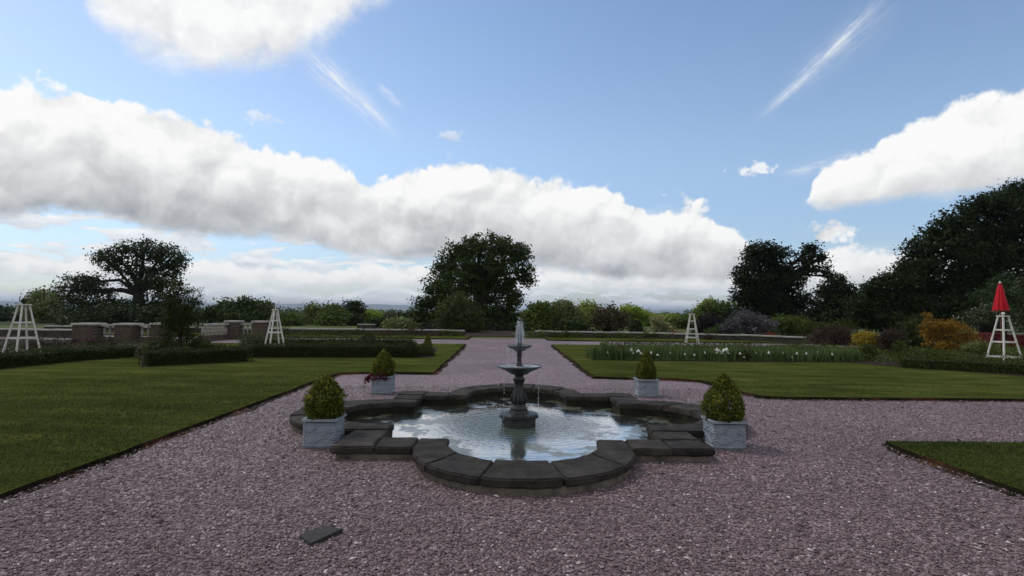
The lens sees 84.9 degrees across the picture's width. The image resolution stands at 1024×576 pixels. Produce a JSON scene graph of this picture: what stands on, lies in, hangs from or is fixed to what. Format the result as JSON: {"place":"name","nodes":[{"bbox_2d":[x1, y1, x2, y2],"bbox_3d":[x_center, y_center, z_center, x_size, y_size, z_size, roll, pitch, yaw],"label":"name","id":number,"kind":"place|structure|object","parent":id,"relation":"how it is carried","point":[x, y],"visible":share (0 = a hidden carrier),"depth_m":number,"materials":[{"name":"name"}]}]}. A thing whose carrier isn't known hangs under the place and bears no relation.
{"place":"outdoors","nodes":[
{"label":"outdoors","id":0,"kind":"place"},
{"bbox_2d":[149,323,169,341],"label":"brick pier","id":1,"kind":"structure","parent":0,"point":[154,327],"depth_m":26.23,"materials":[{"name":"brick"}]},
{"bbox_2d":[0,342,465,498],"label":"lawn","id":2,"kind":"structure","parent":0,"point":[444,354],"depth_m":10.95,"materials":[{"name":"plant"}]},
{"bbox_2d":[0,339,142,368],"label":"flower bed soil","id":3,"kind":"structure","parent":2,"relation":"on","point":[9,342],"depth_m":21.50,"materials":[{"name":"brown soil"}]},
{"bbox_2d":[2,304,39,352],"bbox_3d":[-15.892,1.373,18.195,0.763,1.701,0.764,0,-2,20],"label":"garden obelisk","id":4,"kind":"object","parent":3,"relation":"on","point":[18,337],"visible":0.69,"depth_m":18.12,"materials":[{"name":"white paint"}]},
{"bbox_2d":[19,337,80,347],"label":"maroon shrub","id":5,"kind":"object","parent":3,"relation":"on","point":[30,343],"visible":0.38,"depth_m":21.51,"materials":[{"name":"green plant"}]},
{"bbox_2d":[0,339,139,368],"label":"box hedge","id":6,"kind":"object","parent":3,"relation":"on","point":[10,359],"visible":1,"depth_m":16.27,"materials":[{"name":"green plant"}]},
{"bbox_2d":[0,335,141,353],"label":"border plants","id":7,"kind":"object","parent":3,"relation":"on","point":[48,340],"visible":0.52,"depth_m":22.43,"materials":[{"name":"green plant"}]},
{"bbox_2d":[66,337,120,345],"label":"maroon shrub","id":8,"kind":"object","parent":3,"relation":"on","point":[90,339],"visible":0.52,"depth_m":23.20,"materials":[{"name":"green plant"}]},
{"bbox_2d":[141,347,437,366],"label":"flower bed soil","id":9,"kind":"structure","parent":2,"relation":"on","point":[426,356],"depth_m":18.57,"materials":[{"name":"brown soil"}]},
{"bbox_2d":[135,340,171,354],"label":"rose bush","id":10,"kind":"object","parent":9,"relation":"on","point":[151,345],"visible":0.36,"depth_m":19.03,"materials":[{"name":"green plant"}]},
{"bbox_2d":[147,280,213,349],"bbox_3d":[-11.463,1.152,19.364,1.923,3.005,1.681,-1,-3,32],"label":"columnar shrub","id":11,"kind":"object","parent":9,"relation":"on","point":[172,325],"visible":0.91,"depth_m":19.33,"materials":[{"name":"green plant"}]},
{"bbox_2d":[137,339,253,365],"bbox_3d":[-9.250,1.899,16.493,3.038,0.735,0.804,3,-3,-44],"label":"box hedge","id":12,"kind":"object","parent":9,"relation":"on","point":[171,356],"visible":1,"depth_m":16.24,"materials":[{"name":"green plant"}]},
{"bbox_2d":[265,306,283,343],"bbox_3d":[-8.365,1.496,19.758,0.644,1.736,0.643,3,-3,-43],"label":"garden obelisk","id":13,"kind":"object","parent":9,"relation":"on","point":[277,320],"visible":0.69,"depth_m":19.74,"materials":[{"name":"white paint"}]},
{"bbox_2d":[233,324,420,345],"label":"plants","id":14,"kind":"object","parent":9,"relation":"on","point":[396,341],"visible":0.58,"depth_m":21.63,"materials":[{"name":"green plant"}]},
{"bbox_2d":[238,335,417,356],"bbox_3d":[-6.164,1.963,19.062,5.892,0.882,0.800,1,-2,-7],"label":"box hedge","id":15,"kind":"object","parent":9,"relation":"on","point":[314,349],"visible":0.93,"depth_m":18.85,"materials":[{"name":"green plant"}]},
{"bbox_2d":[357,332,378,345],"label":"clipped ball","id":16,"kind":"object","parent":9,"relation":"on","point":[372,339],"visible":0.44,"depth_m":20.77,"materials":[{"name":"green plant"}]},
{"bbox_2d":[399,339,420,357],"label":"clipped cone","id":17,"kind":"object","parent":9,"relation":"on","point":[413,349],"visible":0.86,"depth_m":19.14,"materials":[{"name":"green plant"}]},
{"bbox_2d":[413,343,434,355],"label":"clipped block","id":18,"kind":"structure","parent":9,"relation":"on","point":[423,352],"depth_m":19.69,"materials":[{"name":"green plant"}]},
{"bbox_2d":[224,320,244,338],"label":"brick pier","id":19,"kind":"structure","parent":0,"point":[234,327],"depth_m":29.84,"materials":[{"name":"brick"}]},
{"bbox_2d":[251,321,269,338],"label":"brick pier","id":20,"kind":"structure","parent":0,"point":[259,326],"depth_m":29.87,"materials":[{"name":"brick"}]},
{"bbox_2d":[0,301,521,310],"bbox_3d":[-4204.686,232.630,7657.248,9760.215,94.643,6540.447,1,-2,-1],"label":"hills","id":21,"kind":"structure","parent":0,"point":[371,306],"depth_m":7944.16,"materials":[{"name":"green plant"}]},
{"bbox_2d":[106,332,470,339],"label":"lawn","id":22,"kind":"structure","parent":0,"point":[421,337],"depth_m":33.43,"materials":[{"name":"plant"}]},
{"bbox_2d":[0,335,1023,575],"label":"gravel","id":23,"kind":"structure","parent":0,"point":[476,361],"depth_m":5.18,"materials":[{"name":"grey gravel"}]},
{"bbox_2d":[0,328,71,337],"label":"wall","id":24,"kind":"structure","parent":23,"relation":"on","point":[56,333],"depth_m":29.76,"materials":[{"name":"brown brick"}]},
{"bbox_2d":[70,323,107,341],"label":"brick pier","id":25,"kind":"structure","parent":23,"relation":"on","point":[86,330],"depth_m":25.28,"materials":[{"name":"brick"}]},
{"bbox_2d":[112,323,143,341],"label":"brick pier","id":26,"kind":"structure","parent":23,"relation":"on","point":[126,331],"depth_m":25.64,"materials":[{"name":"brick"}]},
{"bbox_2d":[138,324,150,341],"bbox_3d":[-17.219,2.147,26.283,0.505,0.890,0.340,2,-3,-37],"label":"stone balustrade","id":27,"kind":"object","parent":23,"relation":"on","point":[143,339],"visible":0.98,"depth_m":26.17,"materials":[{"name":"stone"}]},
{"bbox_2d":[199,323,228,340],"bbox_3d":[-15.306,2.270,28.853,0.340,0.890,2.211,0,-2,5],"label":"stone balustrade","id":28,"kind":"object","parent":23,"relation":"on","point":[216,336],"visible":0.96,"depth_m":28.72,"materials":[{"name":"stone"}]},
{"bbox_2d":[0,344,467,502],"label":"soil edging","id":29,"kind":"object","parent":23,"relation":"on","point":[104,463],"visible":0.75,"depth_m":7.44,"materials":[{"name":"brown soil"}]},
{"bbox_2d":[300,525,342,545],"bbox_3d":[-1.467,1.848,4.197,0.292,0.051,0.302,-1,-3,35],"label":"stone slab","id":30,"kind":"object","parent":23,"relation":"on","point":[318,535],"depth_m":4.17,"materials":[{"name":"grey stone"}]},
{"bbox_2d":[301,413,346,448],"bbox_3d":[-2.346,1.780,6.997,0.435,0.354,0.435,1,-2,-1],"label":"lead planter","id":31,"kind":"object","parent":23,"relation":"on","point":[324,434],"visible":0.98,"depth_m":6.80,"materials":[{"name":"metal"}]},
{"bbox_2d":[301,372,347,422],"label":"box bush","id":32,"kind":"object","parent":31,"relation":"in","point":[332,407],"visible":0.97,"depth_m":6.88,"materials":[{"name":"green plant"}]},
{"bbox_2d":[370,374,395,393],"bbox_3d":[-2.615,1.952,11.373,0.435,0.354,0.435,1,-2,-1],"label":"lead planter","id":33,"kind":"object","parent":23,"relation":"on","point":[382,386],"visible":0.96,"depth_m":11.18,"materials":[{"name":"metal"}]},
{"bbox_2d":[364,371,389,383],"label":"red bedding plant","id":34,"kind":"object","parent":33,"relation":"in","point":[367,379],"visible":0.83,"depth_m":11.15,"materials":[{"name":"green plant"}]},
{"bbox_2d":[371,348,396,376],"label":"box bush","id":35,"kind":"object","parent":33,"relation":"in","point":[383,357],"visible":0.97,"depth_m":11.27,"materials":[{"name":"green plant"}]},
{"bbox_2d":[289,383,747,495],"bbox_3d":[0.099,2.066,8.456,6.017,0.390,6.013,-1,-3,33],"label":"fountain basin","id":36,"kind":"object","parent":23,"relation":"on","point":[606,463],"visible":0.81,"depth_m":6.36,"materials":[{"name":"stone"}]},
{"bbox_2d":[346,397,689,462],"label":"water","id":37,"kind":"structure","parent":36,"relation":"in","point":[559,431],"depth_m":8.27,"materials":[{"name":"clear liquid"}]},
{"bbox_2d":[497,333,541,428],"bbox_3d":[0.108,1.421,8.482,0.684,1.480,0.684,1,-2,-1],"label":"tiered fountain","id":38,"kind":"object","parent":37,"relation":"in","point":[518,415],"visible":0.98,"depth_m":8.36,"materials":[{"name":"stone"}]},
{"bbox_2d":[503,317,538,425],"bbox_3d":[0.103,1.260,8.461,0.416,1.642,0.595,-1,-3,27],"label":"water jet","id":39,"kind":"object","parent":37,"relation":"on","point":[519,328],"visible":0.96,"depth_m":8.49,"materials":[{"name":"white"}]},
{"bbox_2d":[633,377,659,397],"bbox_3d":[2.713,2.006,11.321,0.435,0.354,0.435,1,-2,-1],"label":"lead planter","id":40,"kind":"object","parent":23,"relation":"on","point":[643,387],"visible":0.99,"depth_m":11.13,"materials":[{"name":"metal"}]},
{"bbox_2d":[634,350,657,381],"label":"box bush","id":41,"kind":"object","parent":40,"relation":"in","point":[646,366],"visible":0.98,"depth_m":11.23,"materials":[{"name":"green plant"}]},
{"bbox_2d":[701,415,747,449],"bbox_3d":[2.698,1.838,7.131,0.435,0.354,0.435,1,-2,-2],"label":"lead planter","id":42,"kind":"object","parent":23,"relation":"on","point":[721,435],"visible":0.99,"depth_m":6.94,"materials":[{"name":"metal"}]},
{"bbox_2d":[699,372,746,424],"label":"box bush","id":43,"kind":"object","parent":42,"relation":"in","point":[714,393],"visible":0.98,"depth_m":7.02,"materials":[{"name":"green plant"}]},
{"bbox_2d":[550,346,1023,401],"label":"soil edging","id":44,"kind":"object","parent":23,"relation":"on","point":[577,366],"visible":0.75,"depth_m":11.23,"materials":[{"name":"brown soil"}]},
{"bbox_2d":[881,444,1023,498],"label":"soil edging","id":45,"kind":"object","parent":23,"relation":"on","point":[955,473],"visible":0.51,"depth_m":5.99,"materials":[{"name":"brown soil"}]},
{"bbox_2d":[0,306,1023,339],"bbox_3d":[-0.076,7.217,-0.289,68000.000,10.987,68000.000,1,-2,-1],"label":"ground","id":46,"kind":"structure","parent":0,"point":[41,325],"depth_m":51.57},
{"bbox_2d":[0,303,38,321],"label":"field tree","id":47,"kind":"object","parent":46,"relation":"on","point":[6,314],"visible":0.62,"depth_m":78.07,"materials":[{"name":"green plant"}]},
{"bbox_2d":[13,285,67,322],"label":"tree","id":48,"kind":"object","parent":46,"relation":"on","point":[37,297],"visible":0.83,"depth_m":62.62,"materials":[{"name":"green plant"}]},
{"bbox_2d":[43,234,192,322],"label":"oak tree","id":49,"kind":"object","parent":46,"relation":"on","point":[137,288],"visible":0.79,"depth_m":56.93,"materials":[{"name":"green plant"}]},
{"bbox_2d":[55,302,184,326],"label":"evergreen shrub","id":50,"kind":"object","parent":46,"relation":"on","point":[125,314],"visible":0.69,"depth_m":48.10,"materials":[{"name":"green plant"}]},
{"bbox_2d":[197,294,268,323],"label":"round tree","id":51,"kind":"object","parent":46,"relation":"on","point":[222,311],"visible":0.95,"depth_m":60.83,"materials":[{"name":"green plant"}]},
{"bbox_2d":[43,325,464,335],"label":"wall","id":52,"kind":"structure","parent":46,"relation":"on","point":[432,331],"depth_m":36.03,"materials":[{"name":"brown brick"}]},
{"bbox_2d":[246,296,283,320],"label":"yellow green tree","id":53,"kind":"object","parent":46,"relation":"on","point":[268,307],"visible":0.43,"depth_m":64.46,"materials":[{"name":"green plant"}]},
{"bbox_2d":[267,307,311,325],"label":"bush","id":54,"kind":"object","parent":46,"relation":"on","point":[292,318],"visible":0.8,"depth_m":55.44,"materials":[{"name":"green plant"}]},
{"bbox_2d":[297,300,326,324],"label":"bush","id":55,"kind":"object","parent":46,"relation":"on","point":[312,308],"visible":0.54,"depth_m":60.98,"materials":[{"name":"green plant"}]},
{"bbox_2d":[308,300,357,325],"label":"bush","id":56,"kind":"object","parent":46,"relation":"on","point":[334,315],"visible":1,"depth_m":56.78,"materials":[{"name":"green plant"}]},
{"bbox_2d":[341,297,369,325],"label":"bush","id":57,"kind":"object","parent":46,"relation":"on","point":[355,307],"visible":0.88,"depth_m":59.39,"materials":[{"name":"green plant"}]},
{"bbox_2d":[361,306,384,323],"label":"bush","id":58,"kind":"object","parent":46,"relation":"on","point":[373,313],"visible":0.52,"depth_m":61.27,"materials":[{"name":"green plant"}]},
{"bbox_2d":[376,325,597,336],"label":"leaf litter ground","id":59,"kind":"structure","parent":46,"relation":"on","point":[496,333],"depth_m":40.96,"materials":[{"name":"soil"}]},
{"bbox_2d":[364,309,417,327],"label":"shrub","id":60,"kind":"object","parent":59,"relation":"on","point":[377,321],"visible":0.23,"depth_m":51.31,"materials":[{"name":"green plant"}]},
{"bbox_2d":[379,314,419,330],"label":"shrub","id":61,"kind":"object","parent":59,"relation":"on","point":[401,322],"visible":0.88,"depth_m":43.30,"materials":[{"name":"green plant"}]},
{"bbox_2d":[428,291,485,332],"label":"rounded bush","id":62,"kind":"object","parent":59,"relation":"on","point":[469,320],"visible":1,"depth_m":42.42,"materials":[{"name":"green plant"}]},
{"bbox_2d":[399,229,539,328],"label":"oak tree","id":63,"kind":"object","parent":59,"relation":"on","point":[479,279],"visible":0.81,"depth_m":51.22,"materials":[{"name":"green plant"}]},
{"bbox_2d":[415,319,531,330],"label":"evergreen shrub","id":64,"kind":"object","parent":59,"relation":"on","point":[500,327],"visible":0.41,"depth_m":46.84,"materials":[{"name":"green plant"}]},
{"bbox_2d":[516,299,563,330],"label":"round tree","id":65,"kind":"object","parent":59,"relation":"on","point":[539,315],"visible":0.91,"depth_m":47.12,"materials":[{"name":"green plant"}]},
{"bbox_2d":[550,295,589,323],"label":"bush","id":66,"kind":"object","parent":59,"relation":"on","point":[567,308],"visible":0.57,"depth_m":55.17,"materials":[{"name":"green plant"}]},
{"bbox_2d":[547,312,598,331],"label":"willow bush","id":67,"kind":"object","parent":59,"relation":"on","point":[568,324],"visible":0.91,"depth_m":46.26,"materials":[{"name":"green plant"}]},
{"bbox_2d":[0,301,1023,332],"bbox_3d":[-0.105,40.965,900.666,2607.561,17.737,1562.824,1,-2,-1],"label":"woodland","id":68,"kind":"object","parent":46,"relation":"on","point":[390,311],"visible":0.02,"depth_m":189.52,"materials":[{"name":"green plant"}]},
{"bbox_2d":[575,298,604,325],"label":"bush","id":69,"kind":"object","parent":46,"relation":"on","point":[589,306],"visible":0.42,"depth_m":65.54,"materials":[{"name":"green plant"}]},
{"bbox_2d":[584,293,635,331],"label":"bronze tree","id":70,"kind":"object","parent":46,"relation":"on","point":[607,319],"visible":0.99,"depth_m":45.56,"materials":[{"name":"brown plant"}]},
{"bbox_2d":[623,319,646,333],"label":"conifer bush","id":71,"kind":"object","parent":46,"relation":"on","point":[636,326],"visible":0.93,"depth_m":43.78,"materials":[{"name":"green plant"}]},
{"bbox_2d":[612,302,658,326],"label":"bush","id":72,"kind":"object","parent":46,"relation":"on","point":[642,315],"visible":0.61,"depth_m":71.01,"materials":[{"name":"green plant"}]},
{"bbox_2d":[647,314,678,332],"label":"blossom bush","id":73,"kind":"object","parent":46,"relation":"on","point":[663,326],"visible":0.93,"depth_m":42.86,"materials":[{"name":"green plant"}]},
{"bbox_2d":[661,310,703,328],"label":"tree","id":74,"kind":"object","parent":46,"relation":"on","point":[681,321],"visible":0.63,"depth_m":59.23,"materials":[{"name":"green plant"}]},
{"bbox_2d":[690,312,720,332],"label":"plum bush","id":75,"kind":"object","parent":46,"relation":"on","point":[708,321],"visible":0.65,"depth_m":45.55,"materials":[{"name":"purple plant"}]},
{"bbox_2d":[683,297,740,323],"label":"round tree","id":76,"kind":"object","parent":46,"relation":"on","point":[718,308],"visible":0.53,"depth_m":61.16,"materials":[{"name":"green plant"}]},
{"bbox_2d":[703,322,737,333],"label":"evergreen shrub","id":77,"kind":"object","parent":46,"relation":"on","point":[714,329],"visible":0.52,"depth_m":37.61,"materials":[{"name":"green plant"}]},
{"bbox_2d":[718,306,782,336],"bbox_3d":[15.716,2.446,37.327,4.275,2.425,3.167,1,-2,-1],"label":"lilac bush","id":78,"kind":"object","parent":46,"relation":"on","point":[746,324],"visible":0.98,"depth_m":36.65,"materials":[{"name":"purple plant"}]},
{"bbox_2d":[534,330,975,349],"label":"wall","id":79,"kind":"structure","parent":46,"relation":"on","point":[766,338],"depth_m":33.67,"materials":[{"name":"grey stone"}]},
{"bbox_2d":[723,238,837,332],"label":"oak tree","id":80,"kind":"object","parent":46,"relation":"on","point":[768,283],"visible":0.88,"depth_m":49.87,"materials":[{"name":"green plant"}]},
{"bbox_2d":[769,311,807,335],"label":"green bush","id":81,"kind":"object","parent":46,"relation":"on","point":[789,322],"visible":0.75,"depth_m":38.55,"materials":[{"name":"green plant"}]},
{"bbox_2d":[785,317,863,335],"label":"green bush","id":82,"kind":"object","parent":46,"relation":"on","point":[805,327],"visible":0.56,"depth_m":36.93,"materials":[{"name":"green plant"}]},
{"bbox_2d":[796,271,858,324],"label":"dark conifer","id":83,"kind":"object","parent":46,"relation":"on","point":[835,290],"visible":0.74,"depth_m":45.68,"materials":[{"name":"green plant"}]},
{"bbox_2d":[837,267,939,338],"bbox_3d":[24.983,1.144,37.405,6.220,5.226,5.240,1,-2,-1],"label":"beech tree","id":84,"kind":"object","parent":46,"relation":"on","point":[884,301],"visible":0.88,"depth_m":36.80,"materials":[{"name":"green plant"}]},
{"bbox_2d":[884,177,1023,333],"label":"beech tree","id":85,"kind":"object","parent":46,"relation":"on","point":[989,244],"visible":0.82,"depth_m":37.55,"materials":[{"name":"green plant"}]},
{"bbox_2d":[0,0,1023,309],"label":"sky","id":86,"kind":"structure","parent":0,"point":[299,151],"materials":[{"name":"blue"}]},
{"bbox_2d":[546,336,800,343],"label":"lawn","id":87,"kind":"structure","parent":0,"point":[606,339],"depth_m":32.35,"materials":[{"name":"plant"}]},
{"bbox_2d":[551,344,1023,400],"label":"lawn","id":88,"kind":"structure","parent":0,"point":[576,354],"depth_m":14.35,"materials":[{"name":"plant"}]},
{"bbox_2d":[591,348,1023,375],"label":"flower bed soil","id":89,"kind":"structure","parent":88,"relation":"on","point":[886,363],"depth_m":18.92,"materials":[{"name":"brown soil"}]},
{"bbox_2d":[685,314,699,345],"bbox_3d":[8.496,2.013,26.439,0.664,1.590,0.663,0,-2,9],"label":"garden obelisk","id":90,"kind":"object","parent":89,"relation":"on","point":[688,328],"visible":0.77,"depth_m":26.34,"materials":[{"name":"white paint"}]},
{"bbox_2d":[598,335,829,350],"bbox_3d":[7.421,2.142,20.608,8.598,0.934,1.070,1,-2,-1],"label":"box hedge","id":91,"kind":"object","parent":89,"relation":"on","point":[700,344],"visible":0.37,"depth_m":20.52,"materials":[{"name":"green plant"}]},
{"bbox_2d":[585,342,861,361],"bbox_3d":[7.367,2.188,19.670,9.574,0.644,1.826,1,-2,-1],"label":"iris foliage","id":92,"kind":"object","parent":89,"relation":"on","point":[762,354],"visible":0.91,"depth_m":19.08,"materials":[{"name":"green plant"}]},
{"bbox_2d":[848,329,881,347],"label":"yellow bush","id":93,"kind":"object","parent":89,"relation":"on","point":[863,338],"visible":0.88,"depth_m":23.91,"materials":[{"name":"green plant"}]},
{"bbox_2d":[854,343,883,360],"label":"shrub","id":94,"kind":"object","parent":89,"relation":"on","point":[867,350],"visible":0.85,"depth_m":19.68,"materials":[{"name":"green plant"}]},
{"bbox_2d":[871,328,912,353],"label":"dark shrub","id":95,"kind":"object","parent":89,"relation":"on","point":[885,344],"visible":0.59,"depth_m":23.04,"materials":[{"name":"brown plant"}]},
{"bbox_2d":[887,340,909,359],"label":"shrub","id":96,"kind":"object","parent":89,"relation":"on","point":[897,347],"visible":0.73,"depth_m":19.53,"materials":[{"name":"green plant"}]},
{"bbox_2d":[888,316,934,349],"bbox_3d":[18.776,2.259,26.206,2.649,1.973,2.013,1,-2,-1],"label":"dark shrub","id":97,"kind":"object","parent":89,"relation":"on","point":[909,327],"visible":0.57,"depth_m":25.90,"materials":[{"name":"green plant"}]},
{"bbox_2d":[801,343,1023,364],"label":"border plants","id":98,"kind":"object","parent":89,"relation":"on","point":[1015,350],"visible":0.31,"depth_m":20.56,"materials":[{"name":"green plant"}]},
{"bbox_2d":[911,348,949,359],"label":"shrub","id":99,"kind":"object","parent":89,"relation":"on","point":[930,354],"visible":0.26,"depth_m":19.55,"materials":[{"name":"green plant"}]},
{"bbox_2d":[915,310,981,352],"bbox_3d":[17.680,2.003,22.802,2.446,2.190,1.779,1,-2,-14],"label":"golden bush","id":100,"kind":"object","parent":89,"relation":"on","point":[932,331],"visible":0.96,"depth_m":22.53,"materials":[{"name":"orange plant"}]},
{"bbox_2d":[884,344,1023,374],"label":"box hedge","id":101,"kind":"object","parent":89,"relation":"on","point":[943,363],"visible":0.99,"depth_m":16.52,"materials":[{"name":"green plant"}]},
{"bbox_2d":[955,338,1002,356],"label":"grey shrub","id":102,"kind":"object","parent":89,"relation":"on","point":[979,345],"visible":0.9,"depth_m":21.07,"materials":[{"name":"green plant"}]},
{"bbox_2d":[949,272,1023,347],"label":"blossom shrub","id":103,"kind":"object","parent":89,"relation":"on","point":[985,317],"visible":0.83,"depth_m":27.14,"materials":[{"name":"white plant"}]},
{"bbox_2d":[992,281,1009,354],"bbox_3d":[18.505,1.212,21.189,0.516,2.950,0.530,1,-2,-1],"label":"closed parasol","id":104,"kind":"object","parent":89,"relation":"on","point":[1000,303],"visible":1,"depth_m":21.14,"materials":[{"name":"red fabric"}]},
{"bbox_2d":[986,312,1023,361],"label":"garden obelisk","id":105,"kind":"object","parent":89,"relation":"on","point":[1003,330],"visible":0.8,"depth_m":18.87,"materials":[{"name":"white paint"}]},
{"bbox_2d":[800,323,857,346],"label":"russet bush","id":106,"kind":"object","parent":88,"relation":"on","point":[837,335],"visible":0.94,"depth_m":26.92,"materials":[{"name":"brown plant"}]},
{"bbox_2d":[1000,334,1023,349],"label":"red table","id":107,"kind":"object","parent":88,"relation":"on","point":[1019,338],"visible":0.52,"depth_m":26.83,"materials":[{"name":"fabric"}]},
{"bbox_2d":[886,440,1023,495],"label":"lawn","id":108,"kind":"structure","parent":0,"point":[986,479],"depth_m":6.39,"materials":[{"name":"plant"}]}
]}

